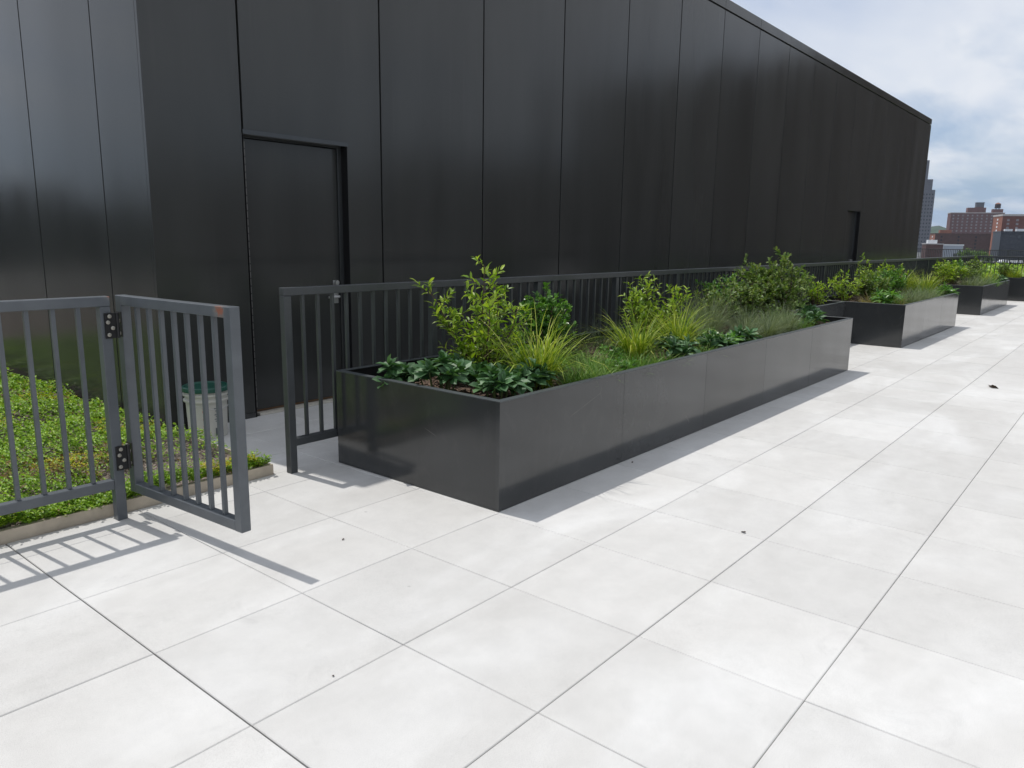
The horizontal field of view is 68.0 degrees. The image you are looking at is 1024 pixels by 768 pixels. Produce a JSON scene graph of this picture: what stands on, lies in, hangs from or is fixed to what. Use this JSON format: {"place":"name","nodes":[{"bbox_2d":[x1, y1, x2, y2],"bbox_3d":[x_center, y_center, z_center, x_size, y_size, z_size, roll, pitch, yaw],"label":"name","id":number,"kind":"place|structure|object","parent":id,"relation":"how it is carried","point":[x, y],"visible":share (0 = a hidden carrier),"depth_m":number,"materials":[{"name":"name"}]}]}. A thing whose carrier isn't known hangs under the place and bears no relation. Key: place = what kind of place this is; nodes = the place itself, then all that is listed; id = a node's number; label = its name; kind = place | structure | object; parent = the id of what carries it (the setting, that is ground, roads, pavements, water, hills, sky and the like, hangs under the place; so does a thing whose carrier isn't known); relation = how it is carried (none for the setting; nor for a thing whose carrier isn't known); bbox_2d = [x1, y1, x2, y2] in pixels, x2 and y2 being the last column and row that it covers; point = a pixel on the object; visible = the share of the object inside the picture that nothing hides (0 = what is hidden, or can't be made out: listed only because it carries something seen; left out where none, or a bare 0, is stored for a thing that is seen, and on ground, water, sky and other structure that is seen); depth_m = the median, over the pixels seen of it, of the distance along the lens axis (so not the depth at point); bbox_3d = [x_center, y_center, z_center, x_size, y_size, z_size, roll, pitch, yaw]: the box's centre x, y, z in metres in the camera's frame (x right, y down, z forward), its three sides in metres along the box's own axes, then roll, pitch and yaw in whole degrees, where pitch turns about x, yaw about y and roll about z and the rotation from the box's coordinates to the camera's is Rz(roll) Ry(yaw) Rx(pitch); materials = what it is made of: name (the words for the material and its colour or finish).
{"place":"outdoors","nodes":[
{"label":"outdoors","id":0,"kind":"place"},
{"bbox_2d":[0,301,1023,767],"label":"paving","id":1,"kind":"structure","parent":0,"point":[852,597],"depth_m":3.02,"materials":[{"name":"tile"}]},
{"bbox_2d":[0,296,127,520],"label":"railing","id":2,"kind":"object","parent":1,"relation":"on","point":[115,483],"visible":1,"depth_m":3.62,"materials":[{"name":"metal"}]},
{"bbox_2d":[103,294,250,532],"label":"gate","id":3,"kind":"structure","parent":2,"relation":"attached to","point":[118,323],"depth_m":3.59,"materials":[{"name":"metal"}]},
{"bbox_2d":[0,376,251,528],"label":"planting bed","id":4,"kind":"object","parent":1,"relation":"on","point":[106,474],"visible":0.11,"depth_m":4.91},
{"bbox_2d":[0,381,259,520],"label":"sedum","id":5,"kind":"object","parent":4,"relation":"on","point":[8,471],"visible":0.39,"depth_m":4.39,"materials":[{"name":"green plant"}]},
{"bbox_2d":[0,367,271,526],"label":"sedum","id":6,"kind":"object","parent":4,"relation":"on","point":[50,510],"depth_m":4.83,"materials":[{"name":"plant"}]},
{"bbox_2d":[182,381,227,438],"bbox_3d":[-2.211,0.189,5.506,0.324,0.372,0.331,10,14,39],"label":"bucket","id":7,"kind":"object","parent":1,"relation":"on","point":[211,403],"visible":0.47,"depth_m":5.40,"materials":[{"name":"white plastic"}]},
{"bbox_2d":[336,311,852,511],"bbox_3d":[1.382,-0.124,6.780,1.365,0.603,6.198,10,14,39],"label":"planter","id":8,"kind":"object","parent":1,"relation":"on","point":[461,441],"visible":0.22,"depth_m":4.67,"materials":[{"name":"grey metal"}]},
{"bbox_2d":[372,354,427,387],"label":"broadleaf perennial","id":9,"kind":"object","parent":8,"relation":"on","point":[398,370],"visible":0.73,"depth_m":4.59,"materials":[{"name":"green plant"}]},
{"bbox_2d":[404,350,472,390],"bbox_3d":[-0.418,-0.059,4.515,0.430,0.276,0.438,-6,13,-33],"label":"broadleaf perennial","id":10,"kind":"object","parent":8,"relation":"on","point":[450,371],"visible":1,"depth_m":4.48,"materials":[{"name":"green plant"}]},
{"bbox_2d":[447,353,480,370],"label":"broadleaf perennial","id":11,"kind":"object","parent":8,"relation":"on","point":[456,357],"visible":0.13,"depth_m":4.96,"materials":[{"name":"green plant"}]},
{"bbox_2d":[410,255,533,365],"bbox_3d":[-0.185,-0.440,5.039,0.768,0.836,0.722,10,14,39],"label":"lime shrub","id":12,"kind":"object","parent":8,"relation":"on","point":[466,346],"visible":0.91,"depth_m":4.97,"materials":[{"name":"green plant"}]},
{"bbox_2d":[465,360,510,391],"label":"broadleaf perennial","id":13,"kind":"object","parent":8,"relation":"on","point":[473,370],"visible":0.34,"depth_m":4.63,"materials":[{"name":"green plant"}]},
{"bbox_2d":[469,363,532,398],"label":"broadleaf perennial","id":14,"kind":"object","parent":8,"relation":"on","point":[500,382],"visible":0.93,"depth_m":4.25,"materials":[{"name":"green plant"}]},
{"bbox_2d":[500,344,547,362],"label":"broadleaf perennial","id":15,"kind":"object","parent":8,"relation":"on","point":[523,352],"visible":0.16,"depth_m":5.33,"materials":[{"name":"green plant"}]},
{"bbox_2d":[459,303,608,390],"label":"golden grass","id":16,"kind":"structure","parent":8,"relation":"on","point":[546,350],"depth_m":4.67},
{"bbox_2d":[509,357,558,391],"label":"broadleaf perennial","id":17,"kind":"object","parent":8,"relation":"on","point":[538,376],"visible":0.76,"depth_m":4.54,"materials":[{"name":"green plant"}]},
{"bbox_2d":[508,337,582,365],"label":"sedge","id":18,"kind":"object","parent":8,"relation":"on","point":[560,351],"visible":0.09,"depth_m":5.55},
{"bbox_2d":[515,282,577,346],"bbox_3d":[0.262,-0.454,5.687,0.468,0.629,0.488,10,14,39],"label":"evergreen shrub","id":19,"kind":"object","parent":8,"relation":"on","point":[554,308],"visible":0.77,"depth_m":5.61,"materials":[{"name":"green plant"}]},
{"bbox_2d":[552,365,602,389],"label":"sedge","id":20,"kind":"object","parent":8,"relation":"on","point":[569,379],"visible":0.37,"depth_m":4.81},
{"bbox_2d":[553,354,612,381],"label":"sedge","id":21,"kind":"object","parent":8,"relation":"on","point":[580,370],"visible":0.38,"depth_m":4.91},
{"bbox_2d":[554,319,615,360],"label":"dark grass","id":22,"kind":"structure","parent":8,"relation":"on","point":[571,347],"depth_m":5.86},
{"bbox_2d":[561,343,616,368],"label":"sedge","id":23,"kind":"object","parent":8,"relation":"on","point":[580,361],"visible":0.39,"depth_m":5.52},
{"bbox_2d":[569,349,626,374],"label":"sedge","id":24,"kind":"object","parent":8,"relation":"on","point":[601,363],"visible":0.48,"depth_m":5.18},
{"bbox_2d":[581,360,622,382],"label":"sedge","id":25,"kind":"object","parent":8,"relation":"on","point":[601,372],"visible":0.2,"depth_m":5.02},
{"bbox_2d":[572,322,636,351],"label":"dark grass","id":26,"kind":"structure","parent":8,"relation":"on","point":[605,344],"depth_m":6.18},
{"bbox_2d":[595,343,628,364],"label":"leafy groundcover","id":27,"kind":"object","parent":8,"relation":"on","point":[620,352],"visible":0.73,"depth_m":5.71,"materials":[{"name":"green plant"}]},
{"bbox_2d":[604,357,639,370],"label":"leafy groundcover","id":28,"kind":"object","parent":8,"relation":"on","point":[625,365],"visible":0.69,"depth_m":5.29,"materials":[{"name":"green plant"}]},
{"bbox_2d":[602,359,647,373],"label":"sedge","id":29,"kind":"object","parent":8,"relation":"on","point":[624,366],"visible":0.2,"depth_m":5.21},
{"bbox_2d":[599,322,657,342],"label":"sedge","id":30,"kind":"object","parent":8,"relation":"on","point":[632,334],"visible":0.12,"depth_m":6.51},
{"bbox_2d":[588,303,689,361],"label":"golden grass","id":31,"kind":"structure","parent":8,"relation":"on","point":[640,344],"depth_m":5.80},
{"bbox_2d":[614,343,665,367],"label":"sedge","id":32,"kind":"object","parent":8,"relation":"on","point":[645,361],"visible":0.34,"depth_m":5.47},
{"bbox_2d":[618,271,692,338],"bbox_3d":[1.280,-0.676,6.808,0.700,0.675,0.577,1,11,-1],"label":"lime shrub","id":33,"kind":"object","parent":8,"relation":"on","point":[639,304],"visible":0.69,"depth_m":6.76,"materials":[{"name":"green plant"}]},
{"bbox_2d":[645,349,692,363],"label":"sedge","id":34,"kind":"object","parent":8,"relation":"on","point":[659,358],"visible":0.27,"depth_m":5.65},
{"bbox_2d":[651,331,700,358],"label":"broadleaf perennial","id":35,"kind":"object","parent":8,"relation":"on","point":[677,347],"visible":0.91,"depth_m":5.83,"materials":[{"name":"green plant"}]},
{"bbox_2d":[633,298,724,348],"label":"golden grass","id":36,"kind":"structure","parent":8,"relation":"on","point":[683,329],"depth_m":6.34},
{"bbox_2d":[680,310,717,341],"bbox_3d":[1.658,-0.548,6.920,0.720,0.374,0.758,10,14,39],"label":"fescue","id":37,"kind":"object","parent":8,"relation":"on","point":[696,331],"visible":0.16,"depth_m":6.91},
{"bbox_2d":[676,296,748,332],"bbox_3d":[1.913,-0.697,7.408,0.982,0.492,0.966,10,14,39],"label":"fescue","id":38,"kind":"object","parent":8,"relation":"on","point":[714,323],"visible":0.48,"depth_m":7.39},
{"bbox_2d":[696,329,735,349],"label":"broadleaf perennial","id":39,"kind":"object","parent":8,"relation":"on","point":[716,341],"visible":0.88,"depth_m":6.34,"materials":[{"name":"green plant"}]},
{"bbox_2d":[693,275,741,328],"bbox_3d":[2.143,-0.845,7.954,0.503,0.598,0.616,10,14,39],"label":"olive shrub","id":40,"kind":"object","parent":8,"relation":"on","point":[724,291],"visible":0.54,"depth_m":7.89,"materials":[{"name":"green plant"}]},
{"bbox_2d":[680,284,759,328],"bbox_3d":[1.985,-0.773,7.671,0.973,0.541,1.074,10,14,39],"label":"fescue","id":41,"kind":"object","parent":8,"relation":"on","point":[695,306],"visible":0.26,"depth_m":7.62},
{"bbox_2d":[695,273,747,323],"bbox_3d":[2.372,-0.948,8.524,0.658,0.592,0.544,-4,12,-25],"label":"evergreen shrub","id":42,"kind":"object","parent":8,"relation":"on","point":[714,283],"visible":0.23,"depth_m":8.52,"materials":[{"name":"green plant"}]},
{"bbox_2d":[703,328,744,347],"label":"broadleaf perennial","id":43,"kind":"object","parent":8,"relation":"on","point":[733,334],"visible":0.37,"depth_m":6.48,"materials":[{"name":"green plant"}]},
{"bbox_2d":[716,309,770,339],"bbox_3d":[2.169,-0.541,7.038,0.686,0.330,0.699,10,14,39],"label":"fescue","id":44,"kind":"object","parent":8,"relation":"on","point":[740,323],"visible":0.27,"depth_m":7.03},
{"bbox_2d":[728,325,760,342],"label":"broadleaf perennial","id":45,"kind":"object","parent":8,"relation":"on","point":[750,334],"visible":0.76,"depth_m":6.73,"materials":[{"name":"green plant"}]},
{"bbox_2d":[726,303,768,329],"bbox_3d":[2.415,-0.709,7.777,0.814,0.392,0.754,10,14,39],"label":"fescue","id":46,"kind":"object","parent":8,"relation":"on","point":[752,319],"visible":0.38,"depth_m":7.77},
{"bbox_2d":[727,275,781,318],"bbox_3d":[2.625,-0.905,8.332,0.600,0.587,0.543,7,12,28],"label":"olive shrub","id":47,"kind":"object","parent":8,"relation":"on","point":[748,299],"visible":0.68,"depth_m":8.31,"materials":[{"name":"green plant"}]},
{"bbox_2d":[732,304,787,324],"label":"sedge","id":48,"kind":"object","parent":8,"relation":"on","point":[764,315],"visible":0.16,"depth_m":8.23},
{"bbox_2d":[744,308,790,337],"bbox_3d":[2.467,-0.582,7.290,0.664,0.329,0.666,10,14,39],"label":"fescue","id":49,"kind":"object","parent":8,"relation":"on","point":[767,331],"visible":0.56,"depth_m":7.28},
{"bbox_2d":[752,306,790,334],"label":"fescue","id":50,"kind":"object","parent":8,"relation":"on","point":[773,321],"visible":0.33,"depth_m":7.58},
{"bbox_2d":[732,246,815,317],"bbox_3d":[3.035,-1.156,8.861,1.002,0.895,0.844,10,14,39],"label":"olive shrub","id":51,"kind":"object","parent":8,"relation":"on","point":[787,292],"visible":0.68,"depth_m":8.71,"materials":[{"name":"green plant"}]},
{"bbox_2d":[756,301,806,324],"bbox_3d":[2.901,-0.760,8.180,0.728,0.358,0.734,10,14,39],"label":"fescue","id":52,"kind":"object","parent":8,"relation":"on","point":[782,313],"visible":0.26,"depth_m":8.17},
{"bbox_2d":[768,307,813,332],"bbox_3d":[2.828,-0.668,7.786,0.676,0.316,0.665,10,14,39],"label":"fescue","id":53,"kind":"object","parent":8,"relation":"on","point":[792,327],"visible":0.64,"depth_m":7.77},
{"bbox_2d":[779,314,817,329],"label":"sedge","id":54,"kind":"object","parent":8,"relation":"on","point":[805,323],"visible":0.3,"depth_m":8.06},
{"bbox_2d":[793,303,825,324],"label":"broadleaf perennial","id":55,"kind":"object","parent":8,"relation":"on","point":[810,307],"visible":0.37,"depth_m":8.68,"materials":[{"name":"green plant"}]},
{"bbox_2d":[792,308,828,325],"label":"broadleaf perennial","id":56,"kind":"object","parent":8,"relation":"on","point":[816,315],"visible":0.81,"depth_m":8.23,"materials":[{"name":"green plant"}]},
{"bbox_2d":[279,256,974,473],"bbox_3d":[6.117,-1.609,13.480,0.052,1.137,23.490,10,14,39],"label":"railing","id":57,"kind":"object","parent":1,"relation":"on","point":[923,266],"visible":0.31,"depth_m":5.43,"materials":[{"name":"metal"}]},
{"bbox_2d":[755,299,845,316],"bbox_3d":[3.850,-0.773,10.347,0.550,0.603,2.519,10,14,39],"label":"planter","id":58,"kind":"object","parent":1,"relation":"on","point":[833,308],"visible":0.21,"depth_m":10.81,"materials":[{"name":"grey metal"}]},
{"bbox_2d":[802,274,832,305],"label":"lime shrub","id":59,"kind":"object","parent":58,"relation":"on","point":[816,294],"visible":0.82,"depth_m":10.82,"materials":[{"name":"green plant"}]},
{"bbox_2d":[818,291,958,347],"bbox_3d":[6.210,-1.159,12.541,1.350,0.603,3.903,10,14,39],"label":"planter","id":60,"kind":"object","parent":1,"relation":"on","point":[889,325],"visible":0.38,"depth_m":11.01,"materials":[{"name":"grey metal"}]},
{"bbox_2d":[827,269,865,300],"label":"lime shrub","id":61,"kind":"object","parent":60,"relation":"on","point":[842,296],"visible":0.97,"depth_m":11.38,"materials":[{"name":"green plant"}]},
{"bbox_2d":[856,293,884,302],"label":"straw grass","id":62,"kind":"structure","parent":60,"relation":"on","point":[863,299],"depth_m":11.26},
{"bbox_2d":[854,252,886,298],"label":"lime shrub","id":63,"kind":"object","parent":60,"relation":"on","point":[879,270],"visible":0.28,"depth_m":12.45,"materials":[{"name":"green plant"}]},
{"bbox_2d":[852,270,892,300],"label":"olive shrub","id":64,"kind":"object","parent":60,"relation":"on","point":[869,288],"visible":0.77,"depth_m":11.75,"materials":[{"name":"green plant"}]},
{"bbox_2d":[867,271,896,295],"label":"evergreen shrub","id":65,"kind":"object","parent":60,"relation":"on","point":[883,276],"visible":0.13,"depth_m":12.11,"materials":[{"name":"green plant"}]},
{"bbox_2d":[870,288,903,303],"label":"broadleaf perennial","id":66,"kind":"object","parent":60,"relation":"on","point":[885,298],"visible":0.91,"depth_m":11.04,"materials":[{"name":"green plant"}]},
{"bbox_2d":[868,291,909,303],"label":"sedge","id":67,"kind":"object","parent":60,"relation":"on","point":[894,300],"visible":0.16,"depth_m":11.32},
{"bbox_2d":[879,267,906,296],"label":"evergreen shrub","id":68,"kind":"object","parent":60,"relation":"on","point":[896,286],"visible":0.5,"depth_m":12.73,"materials":[{"name":"green plant"}]},
{"bbox_2d":[878,259,912,286],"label":"lime shrub","id":69,"kind":"object","parent":60,"relation":"on","point":[892,267],"visible":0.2,"depth_m":13.31,"materials":[{"name":"green plant"}]},
{"bbox_2d":[894,286,924,304],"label":"fescue","id":70,"kind":"object","parent":60,"relation":"on","point":[913,299],"visible":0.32,"depth_m":11.39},
{"bbox_2d":[901,285,937,300],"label":"fescue","id":71,"kind":"object","parent":60,"relation":"on","point":[924,298],"visible":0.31,"depth_m":11.87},
{"bbox_2d":[907,284,947,298],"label":"fescue","id":72,"kind":"object","parent":60,"relation":"on","point":[934,295],"visible":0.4,"depth_m":12.35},
{"bbox_2d":[908,272,951,294],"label":"golden grass","id":73,"kind":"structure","parent":60,"relation":"on","point":[923,283],"depth_m":13.34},
{"bbox_2d":[908,284,951,298],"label":"sedge","id":74,"kind":"object","parent":60,"relation":"on","point":[940,293],"visible":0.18,"depth_m":12.74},
{"bbox_2d":[937,281,959,294],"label":"broadleaf perennial","id":75,"kind":"object","parent":60,"relation":"on","point":[948,288],"visible":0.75,"depth_m":13.41,"materials":[{"name":"green plant"}]},
{"bbox_2d":[914,278,1009,314],"bbox_3d":[10.508,-2.083,17.682,1.320,0.603,3.893,10,14,39],"label":"planter","id":76,"kind":"object","parent":1,"relation":"on","point":[976,300],"visible":0.34,"depth_m":16.06,"materials":[{"name":"grey metal"}]},
{"bbox_2d":[932,259,958,283],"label":"lime shrub","id":77,"kind":"object","parent":76,"relation":"on","point":[947,278],"visible":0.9,"depth_m":16.64,"materials":[{"name":"green plant"}]},
{"bbox_2d":[937,256,967,283],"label":"evergreen shrub","id":78,"kind":"object","parent":76,"relation":"on","point":[960,261],"visible":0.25,"depth_m":17.82,"materials":[{"name":"green plant"}]},
{"bbox_2d":[942,260,968,284],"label":"lime shrub","id":79,"kind":"object","parent":76,"relation":"on","point":[956,274],"visible":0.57,"depth_m":17.23,"materials":[{"name":"green plant"}]},
{"bbox_2d":[957,274,990,285],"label":"fescue","id":80,"kind":"object","parent":76,"relation":"on","point":[970,283],"visible":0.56,"depth_m":16.17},
{"bbox_2d":[962,255,987,275],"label":"olive shrub","id":81,"kind":"object","parent":76,"relation":"on","point":[974,263],"visible":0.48,"depth_m":18.41,"materials":[{"name":"green plant"}]},
{"bbox_2d":[966,266,988,281],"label":"olive shrub","id":82,"kind":"object","parent":76,"relation":"on","point":[973,273],"visible":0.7,"depth_m":17.27,"materials":[{"name":"green plant"}]},
{"bbox_2d":[965,274,999,285],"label":"fescue","id":83,"kind":"object","parent":76,"relation":"on","point":[986,282],"visible":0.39,"depth_m":16.69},
{"bbox_2d":[979,270,997,281],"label":"golden grass","id":84,"kind":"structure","parent":76,"relation":"on","point":[995,277],"depth_m":17.74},
{"bbox_2d":[978,275,1001,285],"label":"sedge","id":85,"kind":"object","parent":76,"relation":"on","point":[991,280],"visible":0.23,"depth_m":17.13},
{"bbox_2d":[988,274,1008,281],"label":"broadleaf perennial","id":86,"kind":"object","parent":76,"relation":"on","point":[1001,278],"visible":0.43,"depth_m":18.32,"materials":[{"name":"green plant"}]},
{"bbox_2d":[977,256,1023,274],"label":"railing","id":87,"kind":"object","parent":1,"relation":"on","point":[1000,257],"visible":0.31,"depth_m":21.92,"materials":[{"name":"metal"}]},
{"bbox_2d":[1005,277,1023,300],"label":"planter","id":88,"kind":"object","parent":1,"relation":"on","point":[1016,290],"visible":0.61,"depth_m":20.05,"materials":[{"name":"grey metal"}]},
{"bbox_2d":[995,261,1017,276],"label":"olive shrub","id":89,"kind":"object","parent":88,"relation":"on","point":[1000,270],"visible":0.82,"depth_m":20.67,"materials":[{"name":"green plant"}]},
{"bbox_2d":[1005,267,1023,277],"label":"golden grass","id":90,"kind":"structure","parent":88,"relation":"on","point":[1014,275],"depth_m":20.42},
{"bbox_2d":[731,0,1023,227],"label":"sky","id":91,"kind":"structure","parent":0,"point":[959,64],"materials":[{"name":"white"}]},
{"bbox_2d":[888,267,930,296],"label":"golden grass","id":92,"kind":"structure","parent":0,"point":[909,283],"depth_m":13.31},
{"bbox_2d":[917,160,934,251],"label":"stepped tower","id":93,"kind":"structure","parent":0,"point":[926,213],"depth_m":989.52,"materials":[{"name":"grey stone"}]},
{"bbox_2d":[921,240,942,257],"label":"dark low building","id":94,"kind":"structure","parent":0,"point":[931,245],"depth_m":450.46,"materials":[{"name":"grey brick"}]},
{"bbox_2d":[930,226,945,232],"bbox_3d":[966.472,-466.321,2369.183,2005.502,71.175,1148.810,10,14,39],"label":"hills","id":95,"kind":"structure","parent":0,"point":[935,229],"depth_m":2207.78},
{"bbox_2d":[942,244,963,256],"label":"pale warehouse","id":96,"kind":"structure","parent":0,"point":[952,246],"depth_m":479.67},
{"bbox_2d":[929,230,990,254],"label":"brick block","id":97,"kind":"structure","parent":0,"point":[978,242],"depth_m":647.70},
{"bbox_2d":[946,202,1004,233],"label":"apartment tower","id":98,"kind":"structure","parent":0,"point":[977,219],"depth_m":760.16,"materials":[{"name":"brown brick"}]},
{"bbox_2d":[989,214,1023,255],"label":"brick apartment block","id":99,"kind":"structure","parent":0,"point":[1001,222],"depth_m":577.98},
{"bbox_2d":[990,229,1023,260],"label":"navy block","id":100,"kind":"structure","parent":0,"point":[1008,239],"depth_m":505.44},
{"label":"far planting bed","id":101,"kind":"structure","parent":0,"visible":0},
{"bbox_2d":[976,262,1023,276],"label":"sedum","id":102,"kind":"object","parent":101,"relation":"on","point":[993,267],"visible":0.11,"depth_m":42.14,"materials":[{"name":"green plant"}]},
{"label":"roof slab","id":103,"kind":"structure","parent":0,"visible":0},
{"bbox_2d":[0,0,931,430],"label":"metal clad building","id":104,"kind":"structure","parent":103,"relation":"on","point":[250,158],"depth_m":6.94,"materials":[{"name":"black metal"}]},
{"bbox_2d":[241,129,352,415],"bbox_3d":[-1.807,-0.901,6.325,0.247,2.215,0.987,10,14,39],"label":"door","id":105,"kind":"structure","parent":104,"relation":"in","point":[296,187],"depth_m":6.28,"materials":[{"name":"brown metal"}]},
{"bbox_2d":[843,209,861,292],"bbox_3d":[7.786,-2.948,17.750,0.247,2.204,1.012,10,14,39],"label":"door","id":106,"kind":"structure","parent":104,"relation":"in","point":[853,218],"depth_m":17.89,"materials":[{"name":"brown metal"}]},
{"bbox_2d":[979,262,1023,265],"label":"parapet wall","id":107,"kind":"structure","parent":103,"relation":"on","point":[1002,263],"depth_m":51.30,"materials":[{"name":"grey metal"}]},
{"bbox_2d":[916,248,1023,262],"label":"railing","id":108,"kind":"object","parent":107,"relation":"on","point":[1008,252],"visible":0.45,"depth_m":52.43,"materials":[{"name":"metal"}]},
{"label":"paving bed","id":109,"kind":"structure","parent":0,"visible":0},
{"bbox_2d":[0,428,273,544],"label":"metal edging","id":110,"kind":"object","parent":109,"relation":"on","point":[31,529],"visible":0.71,"depth_m":3.87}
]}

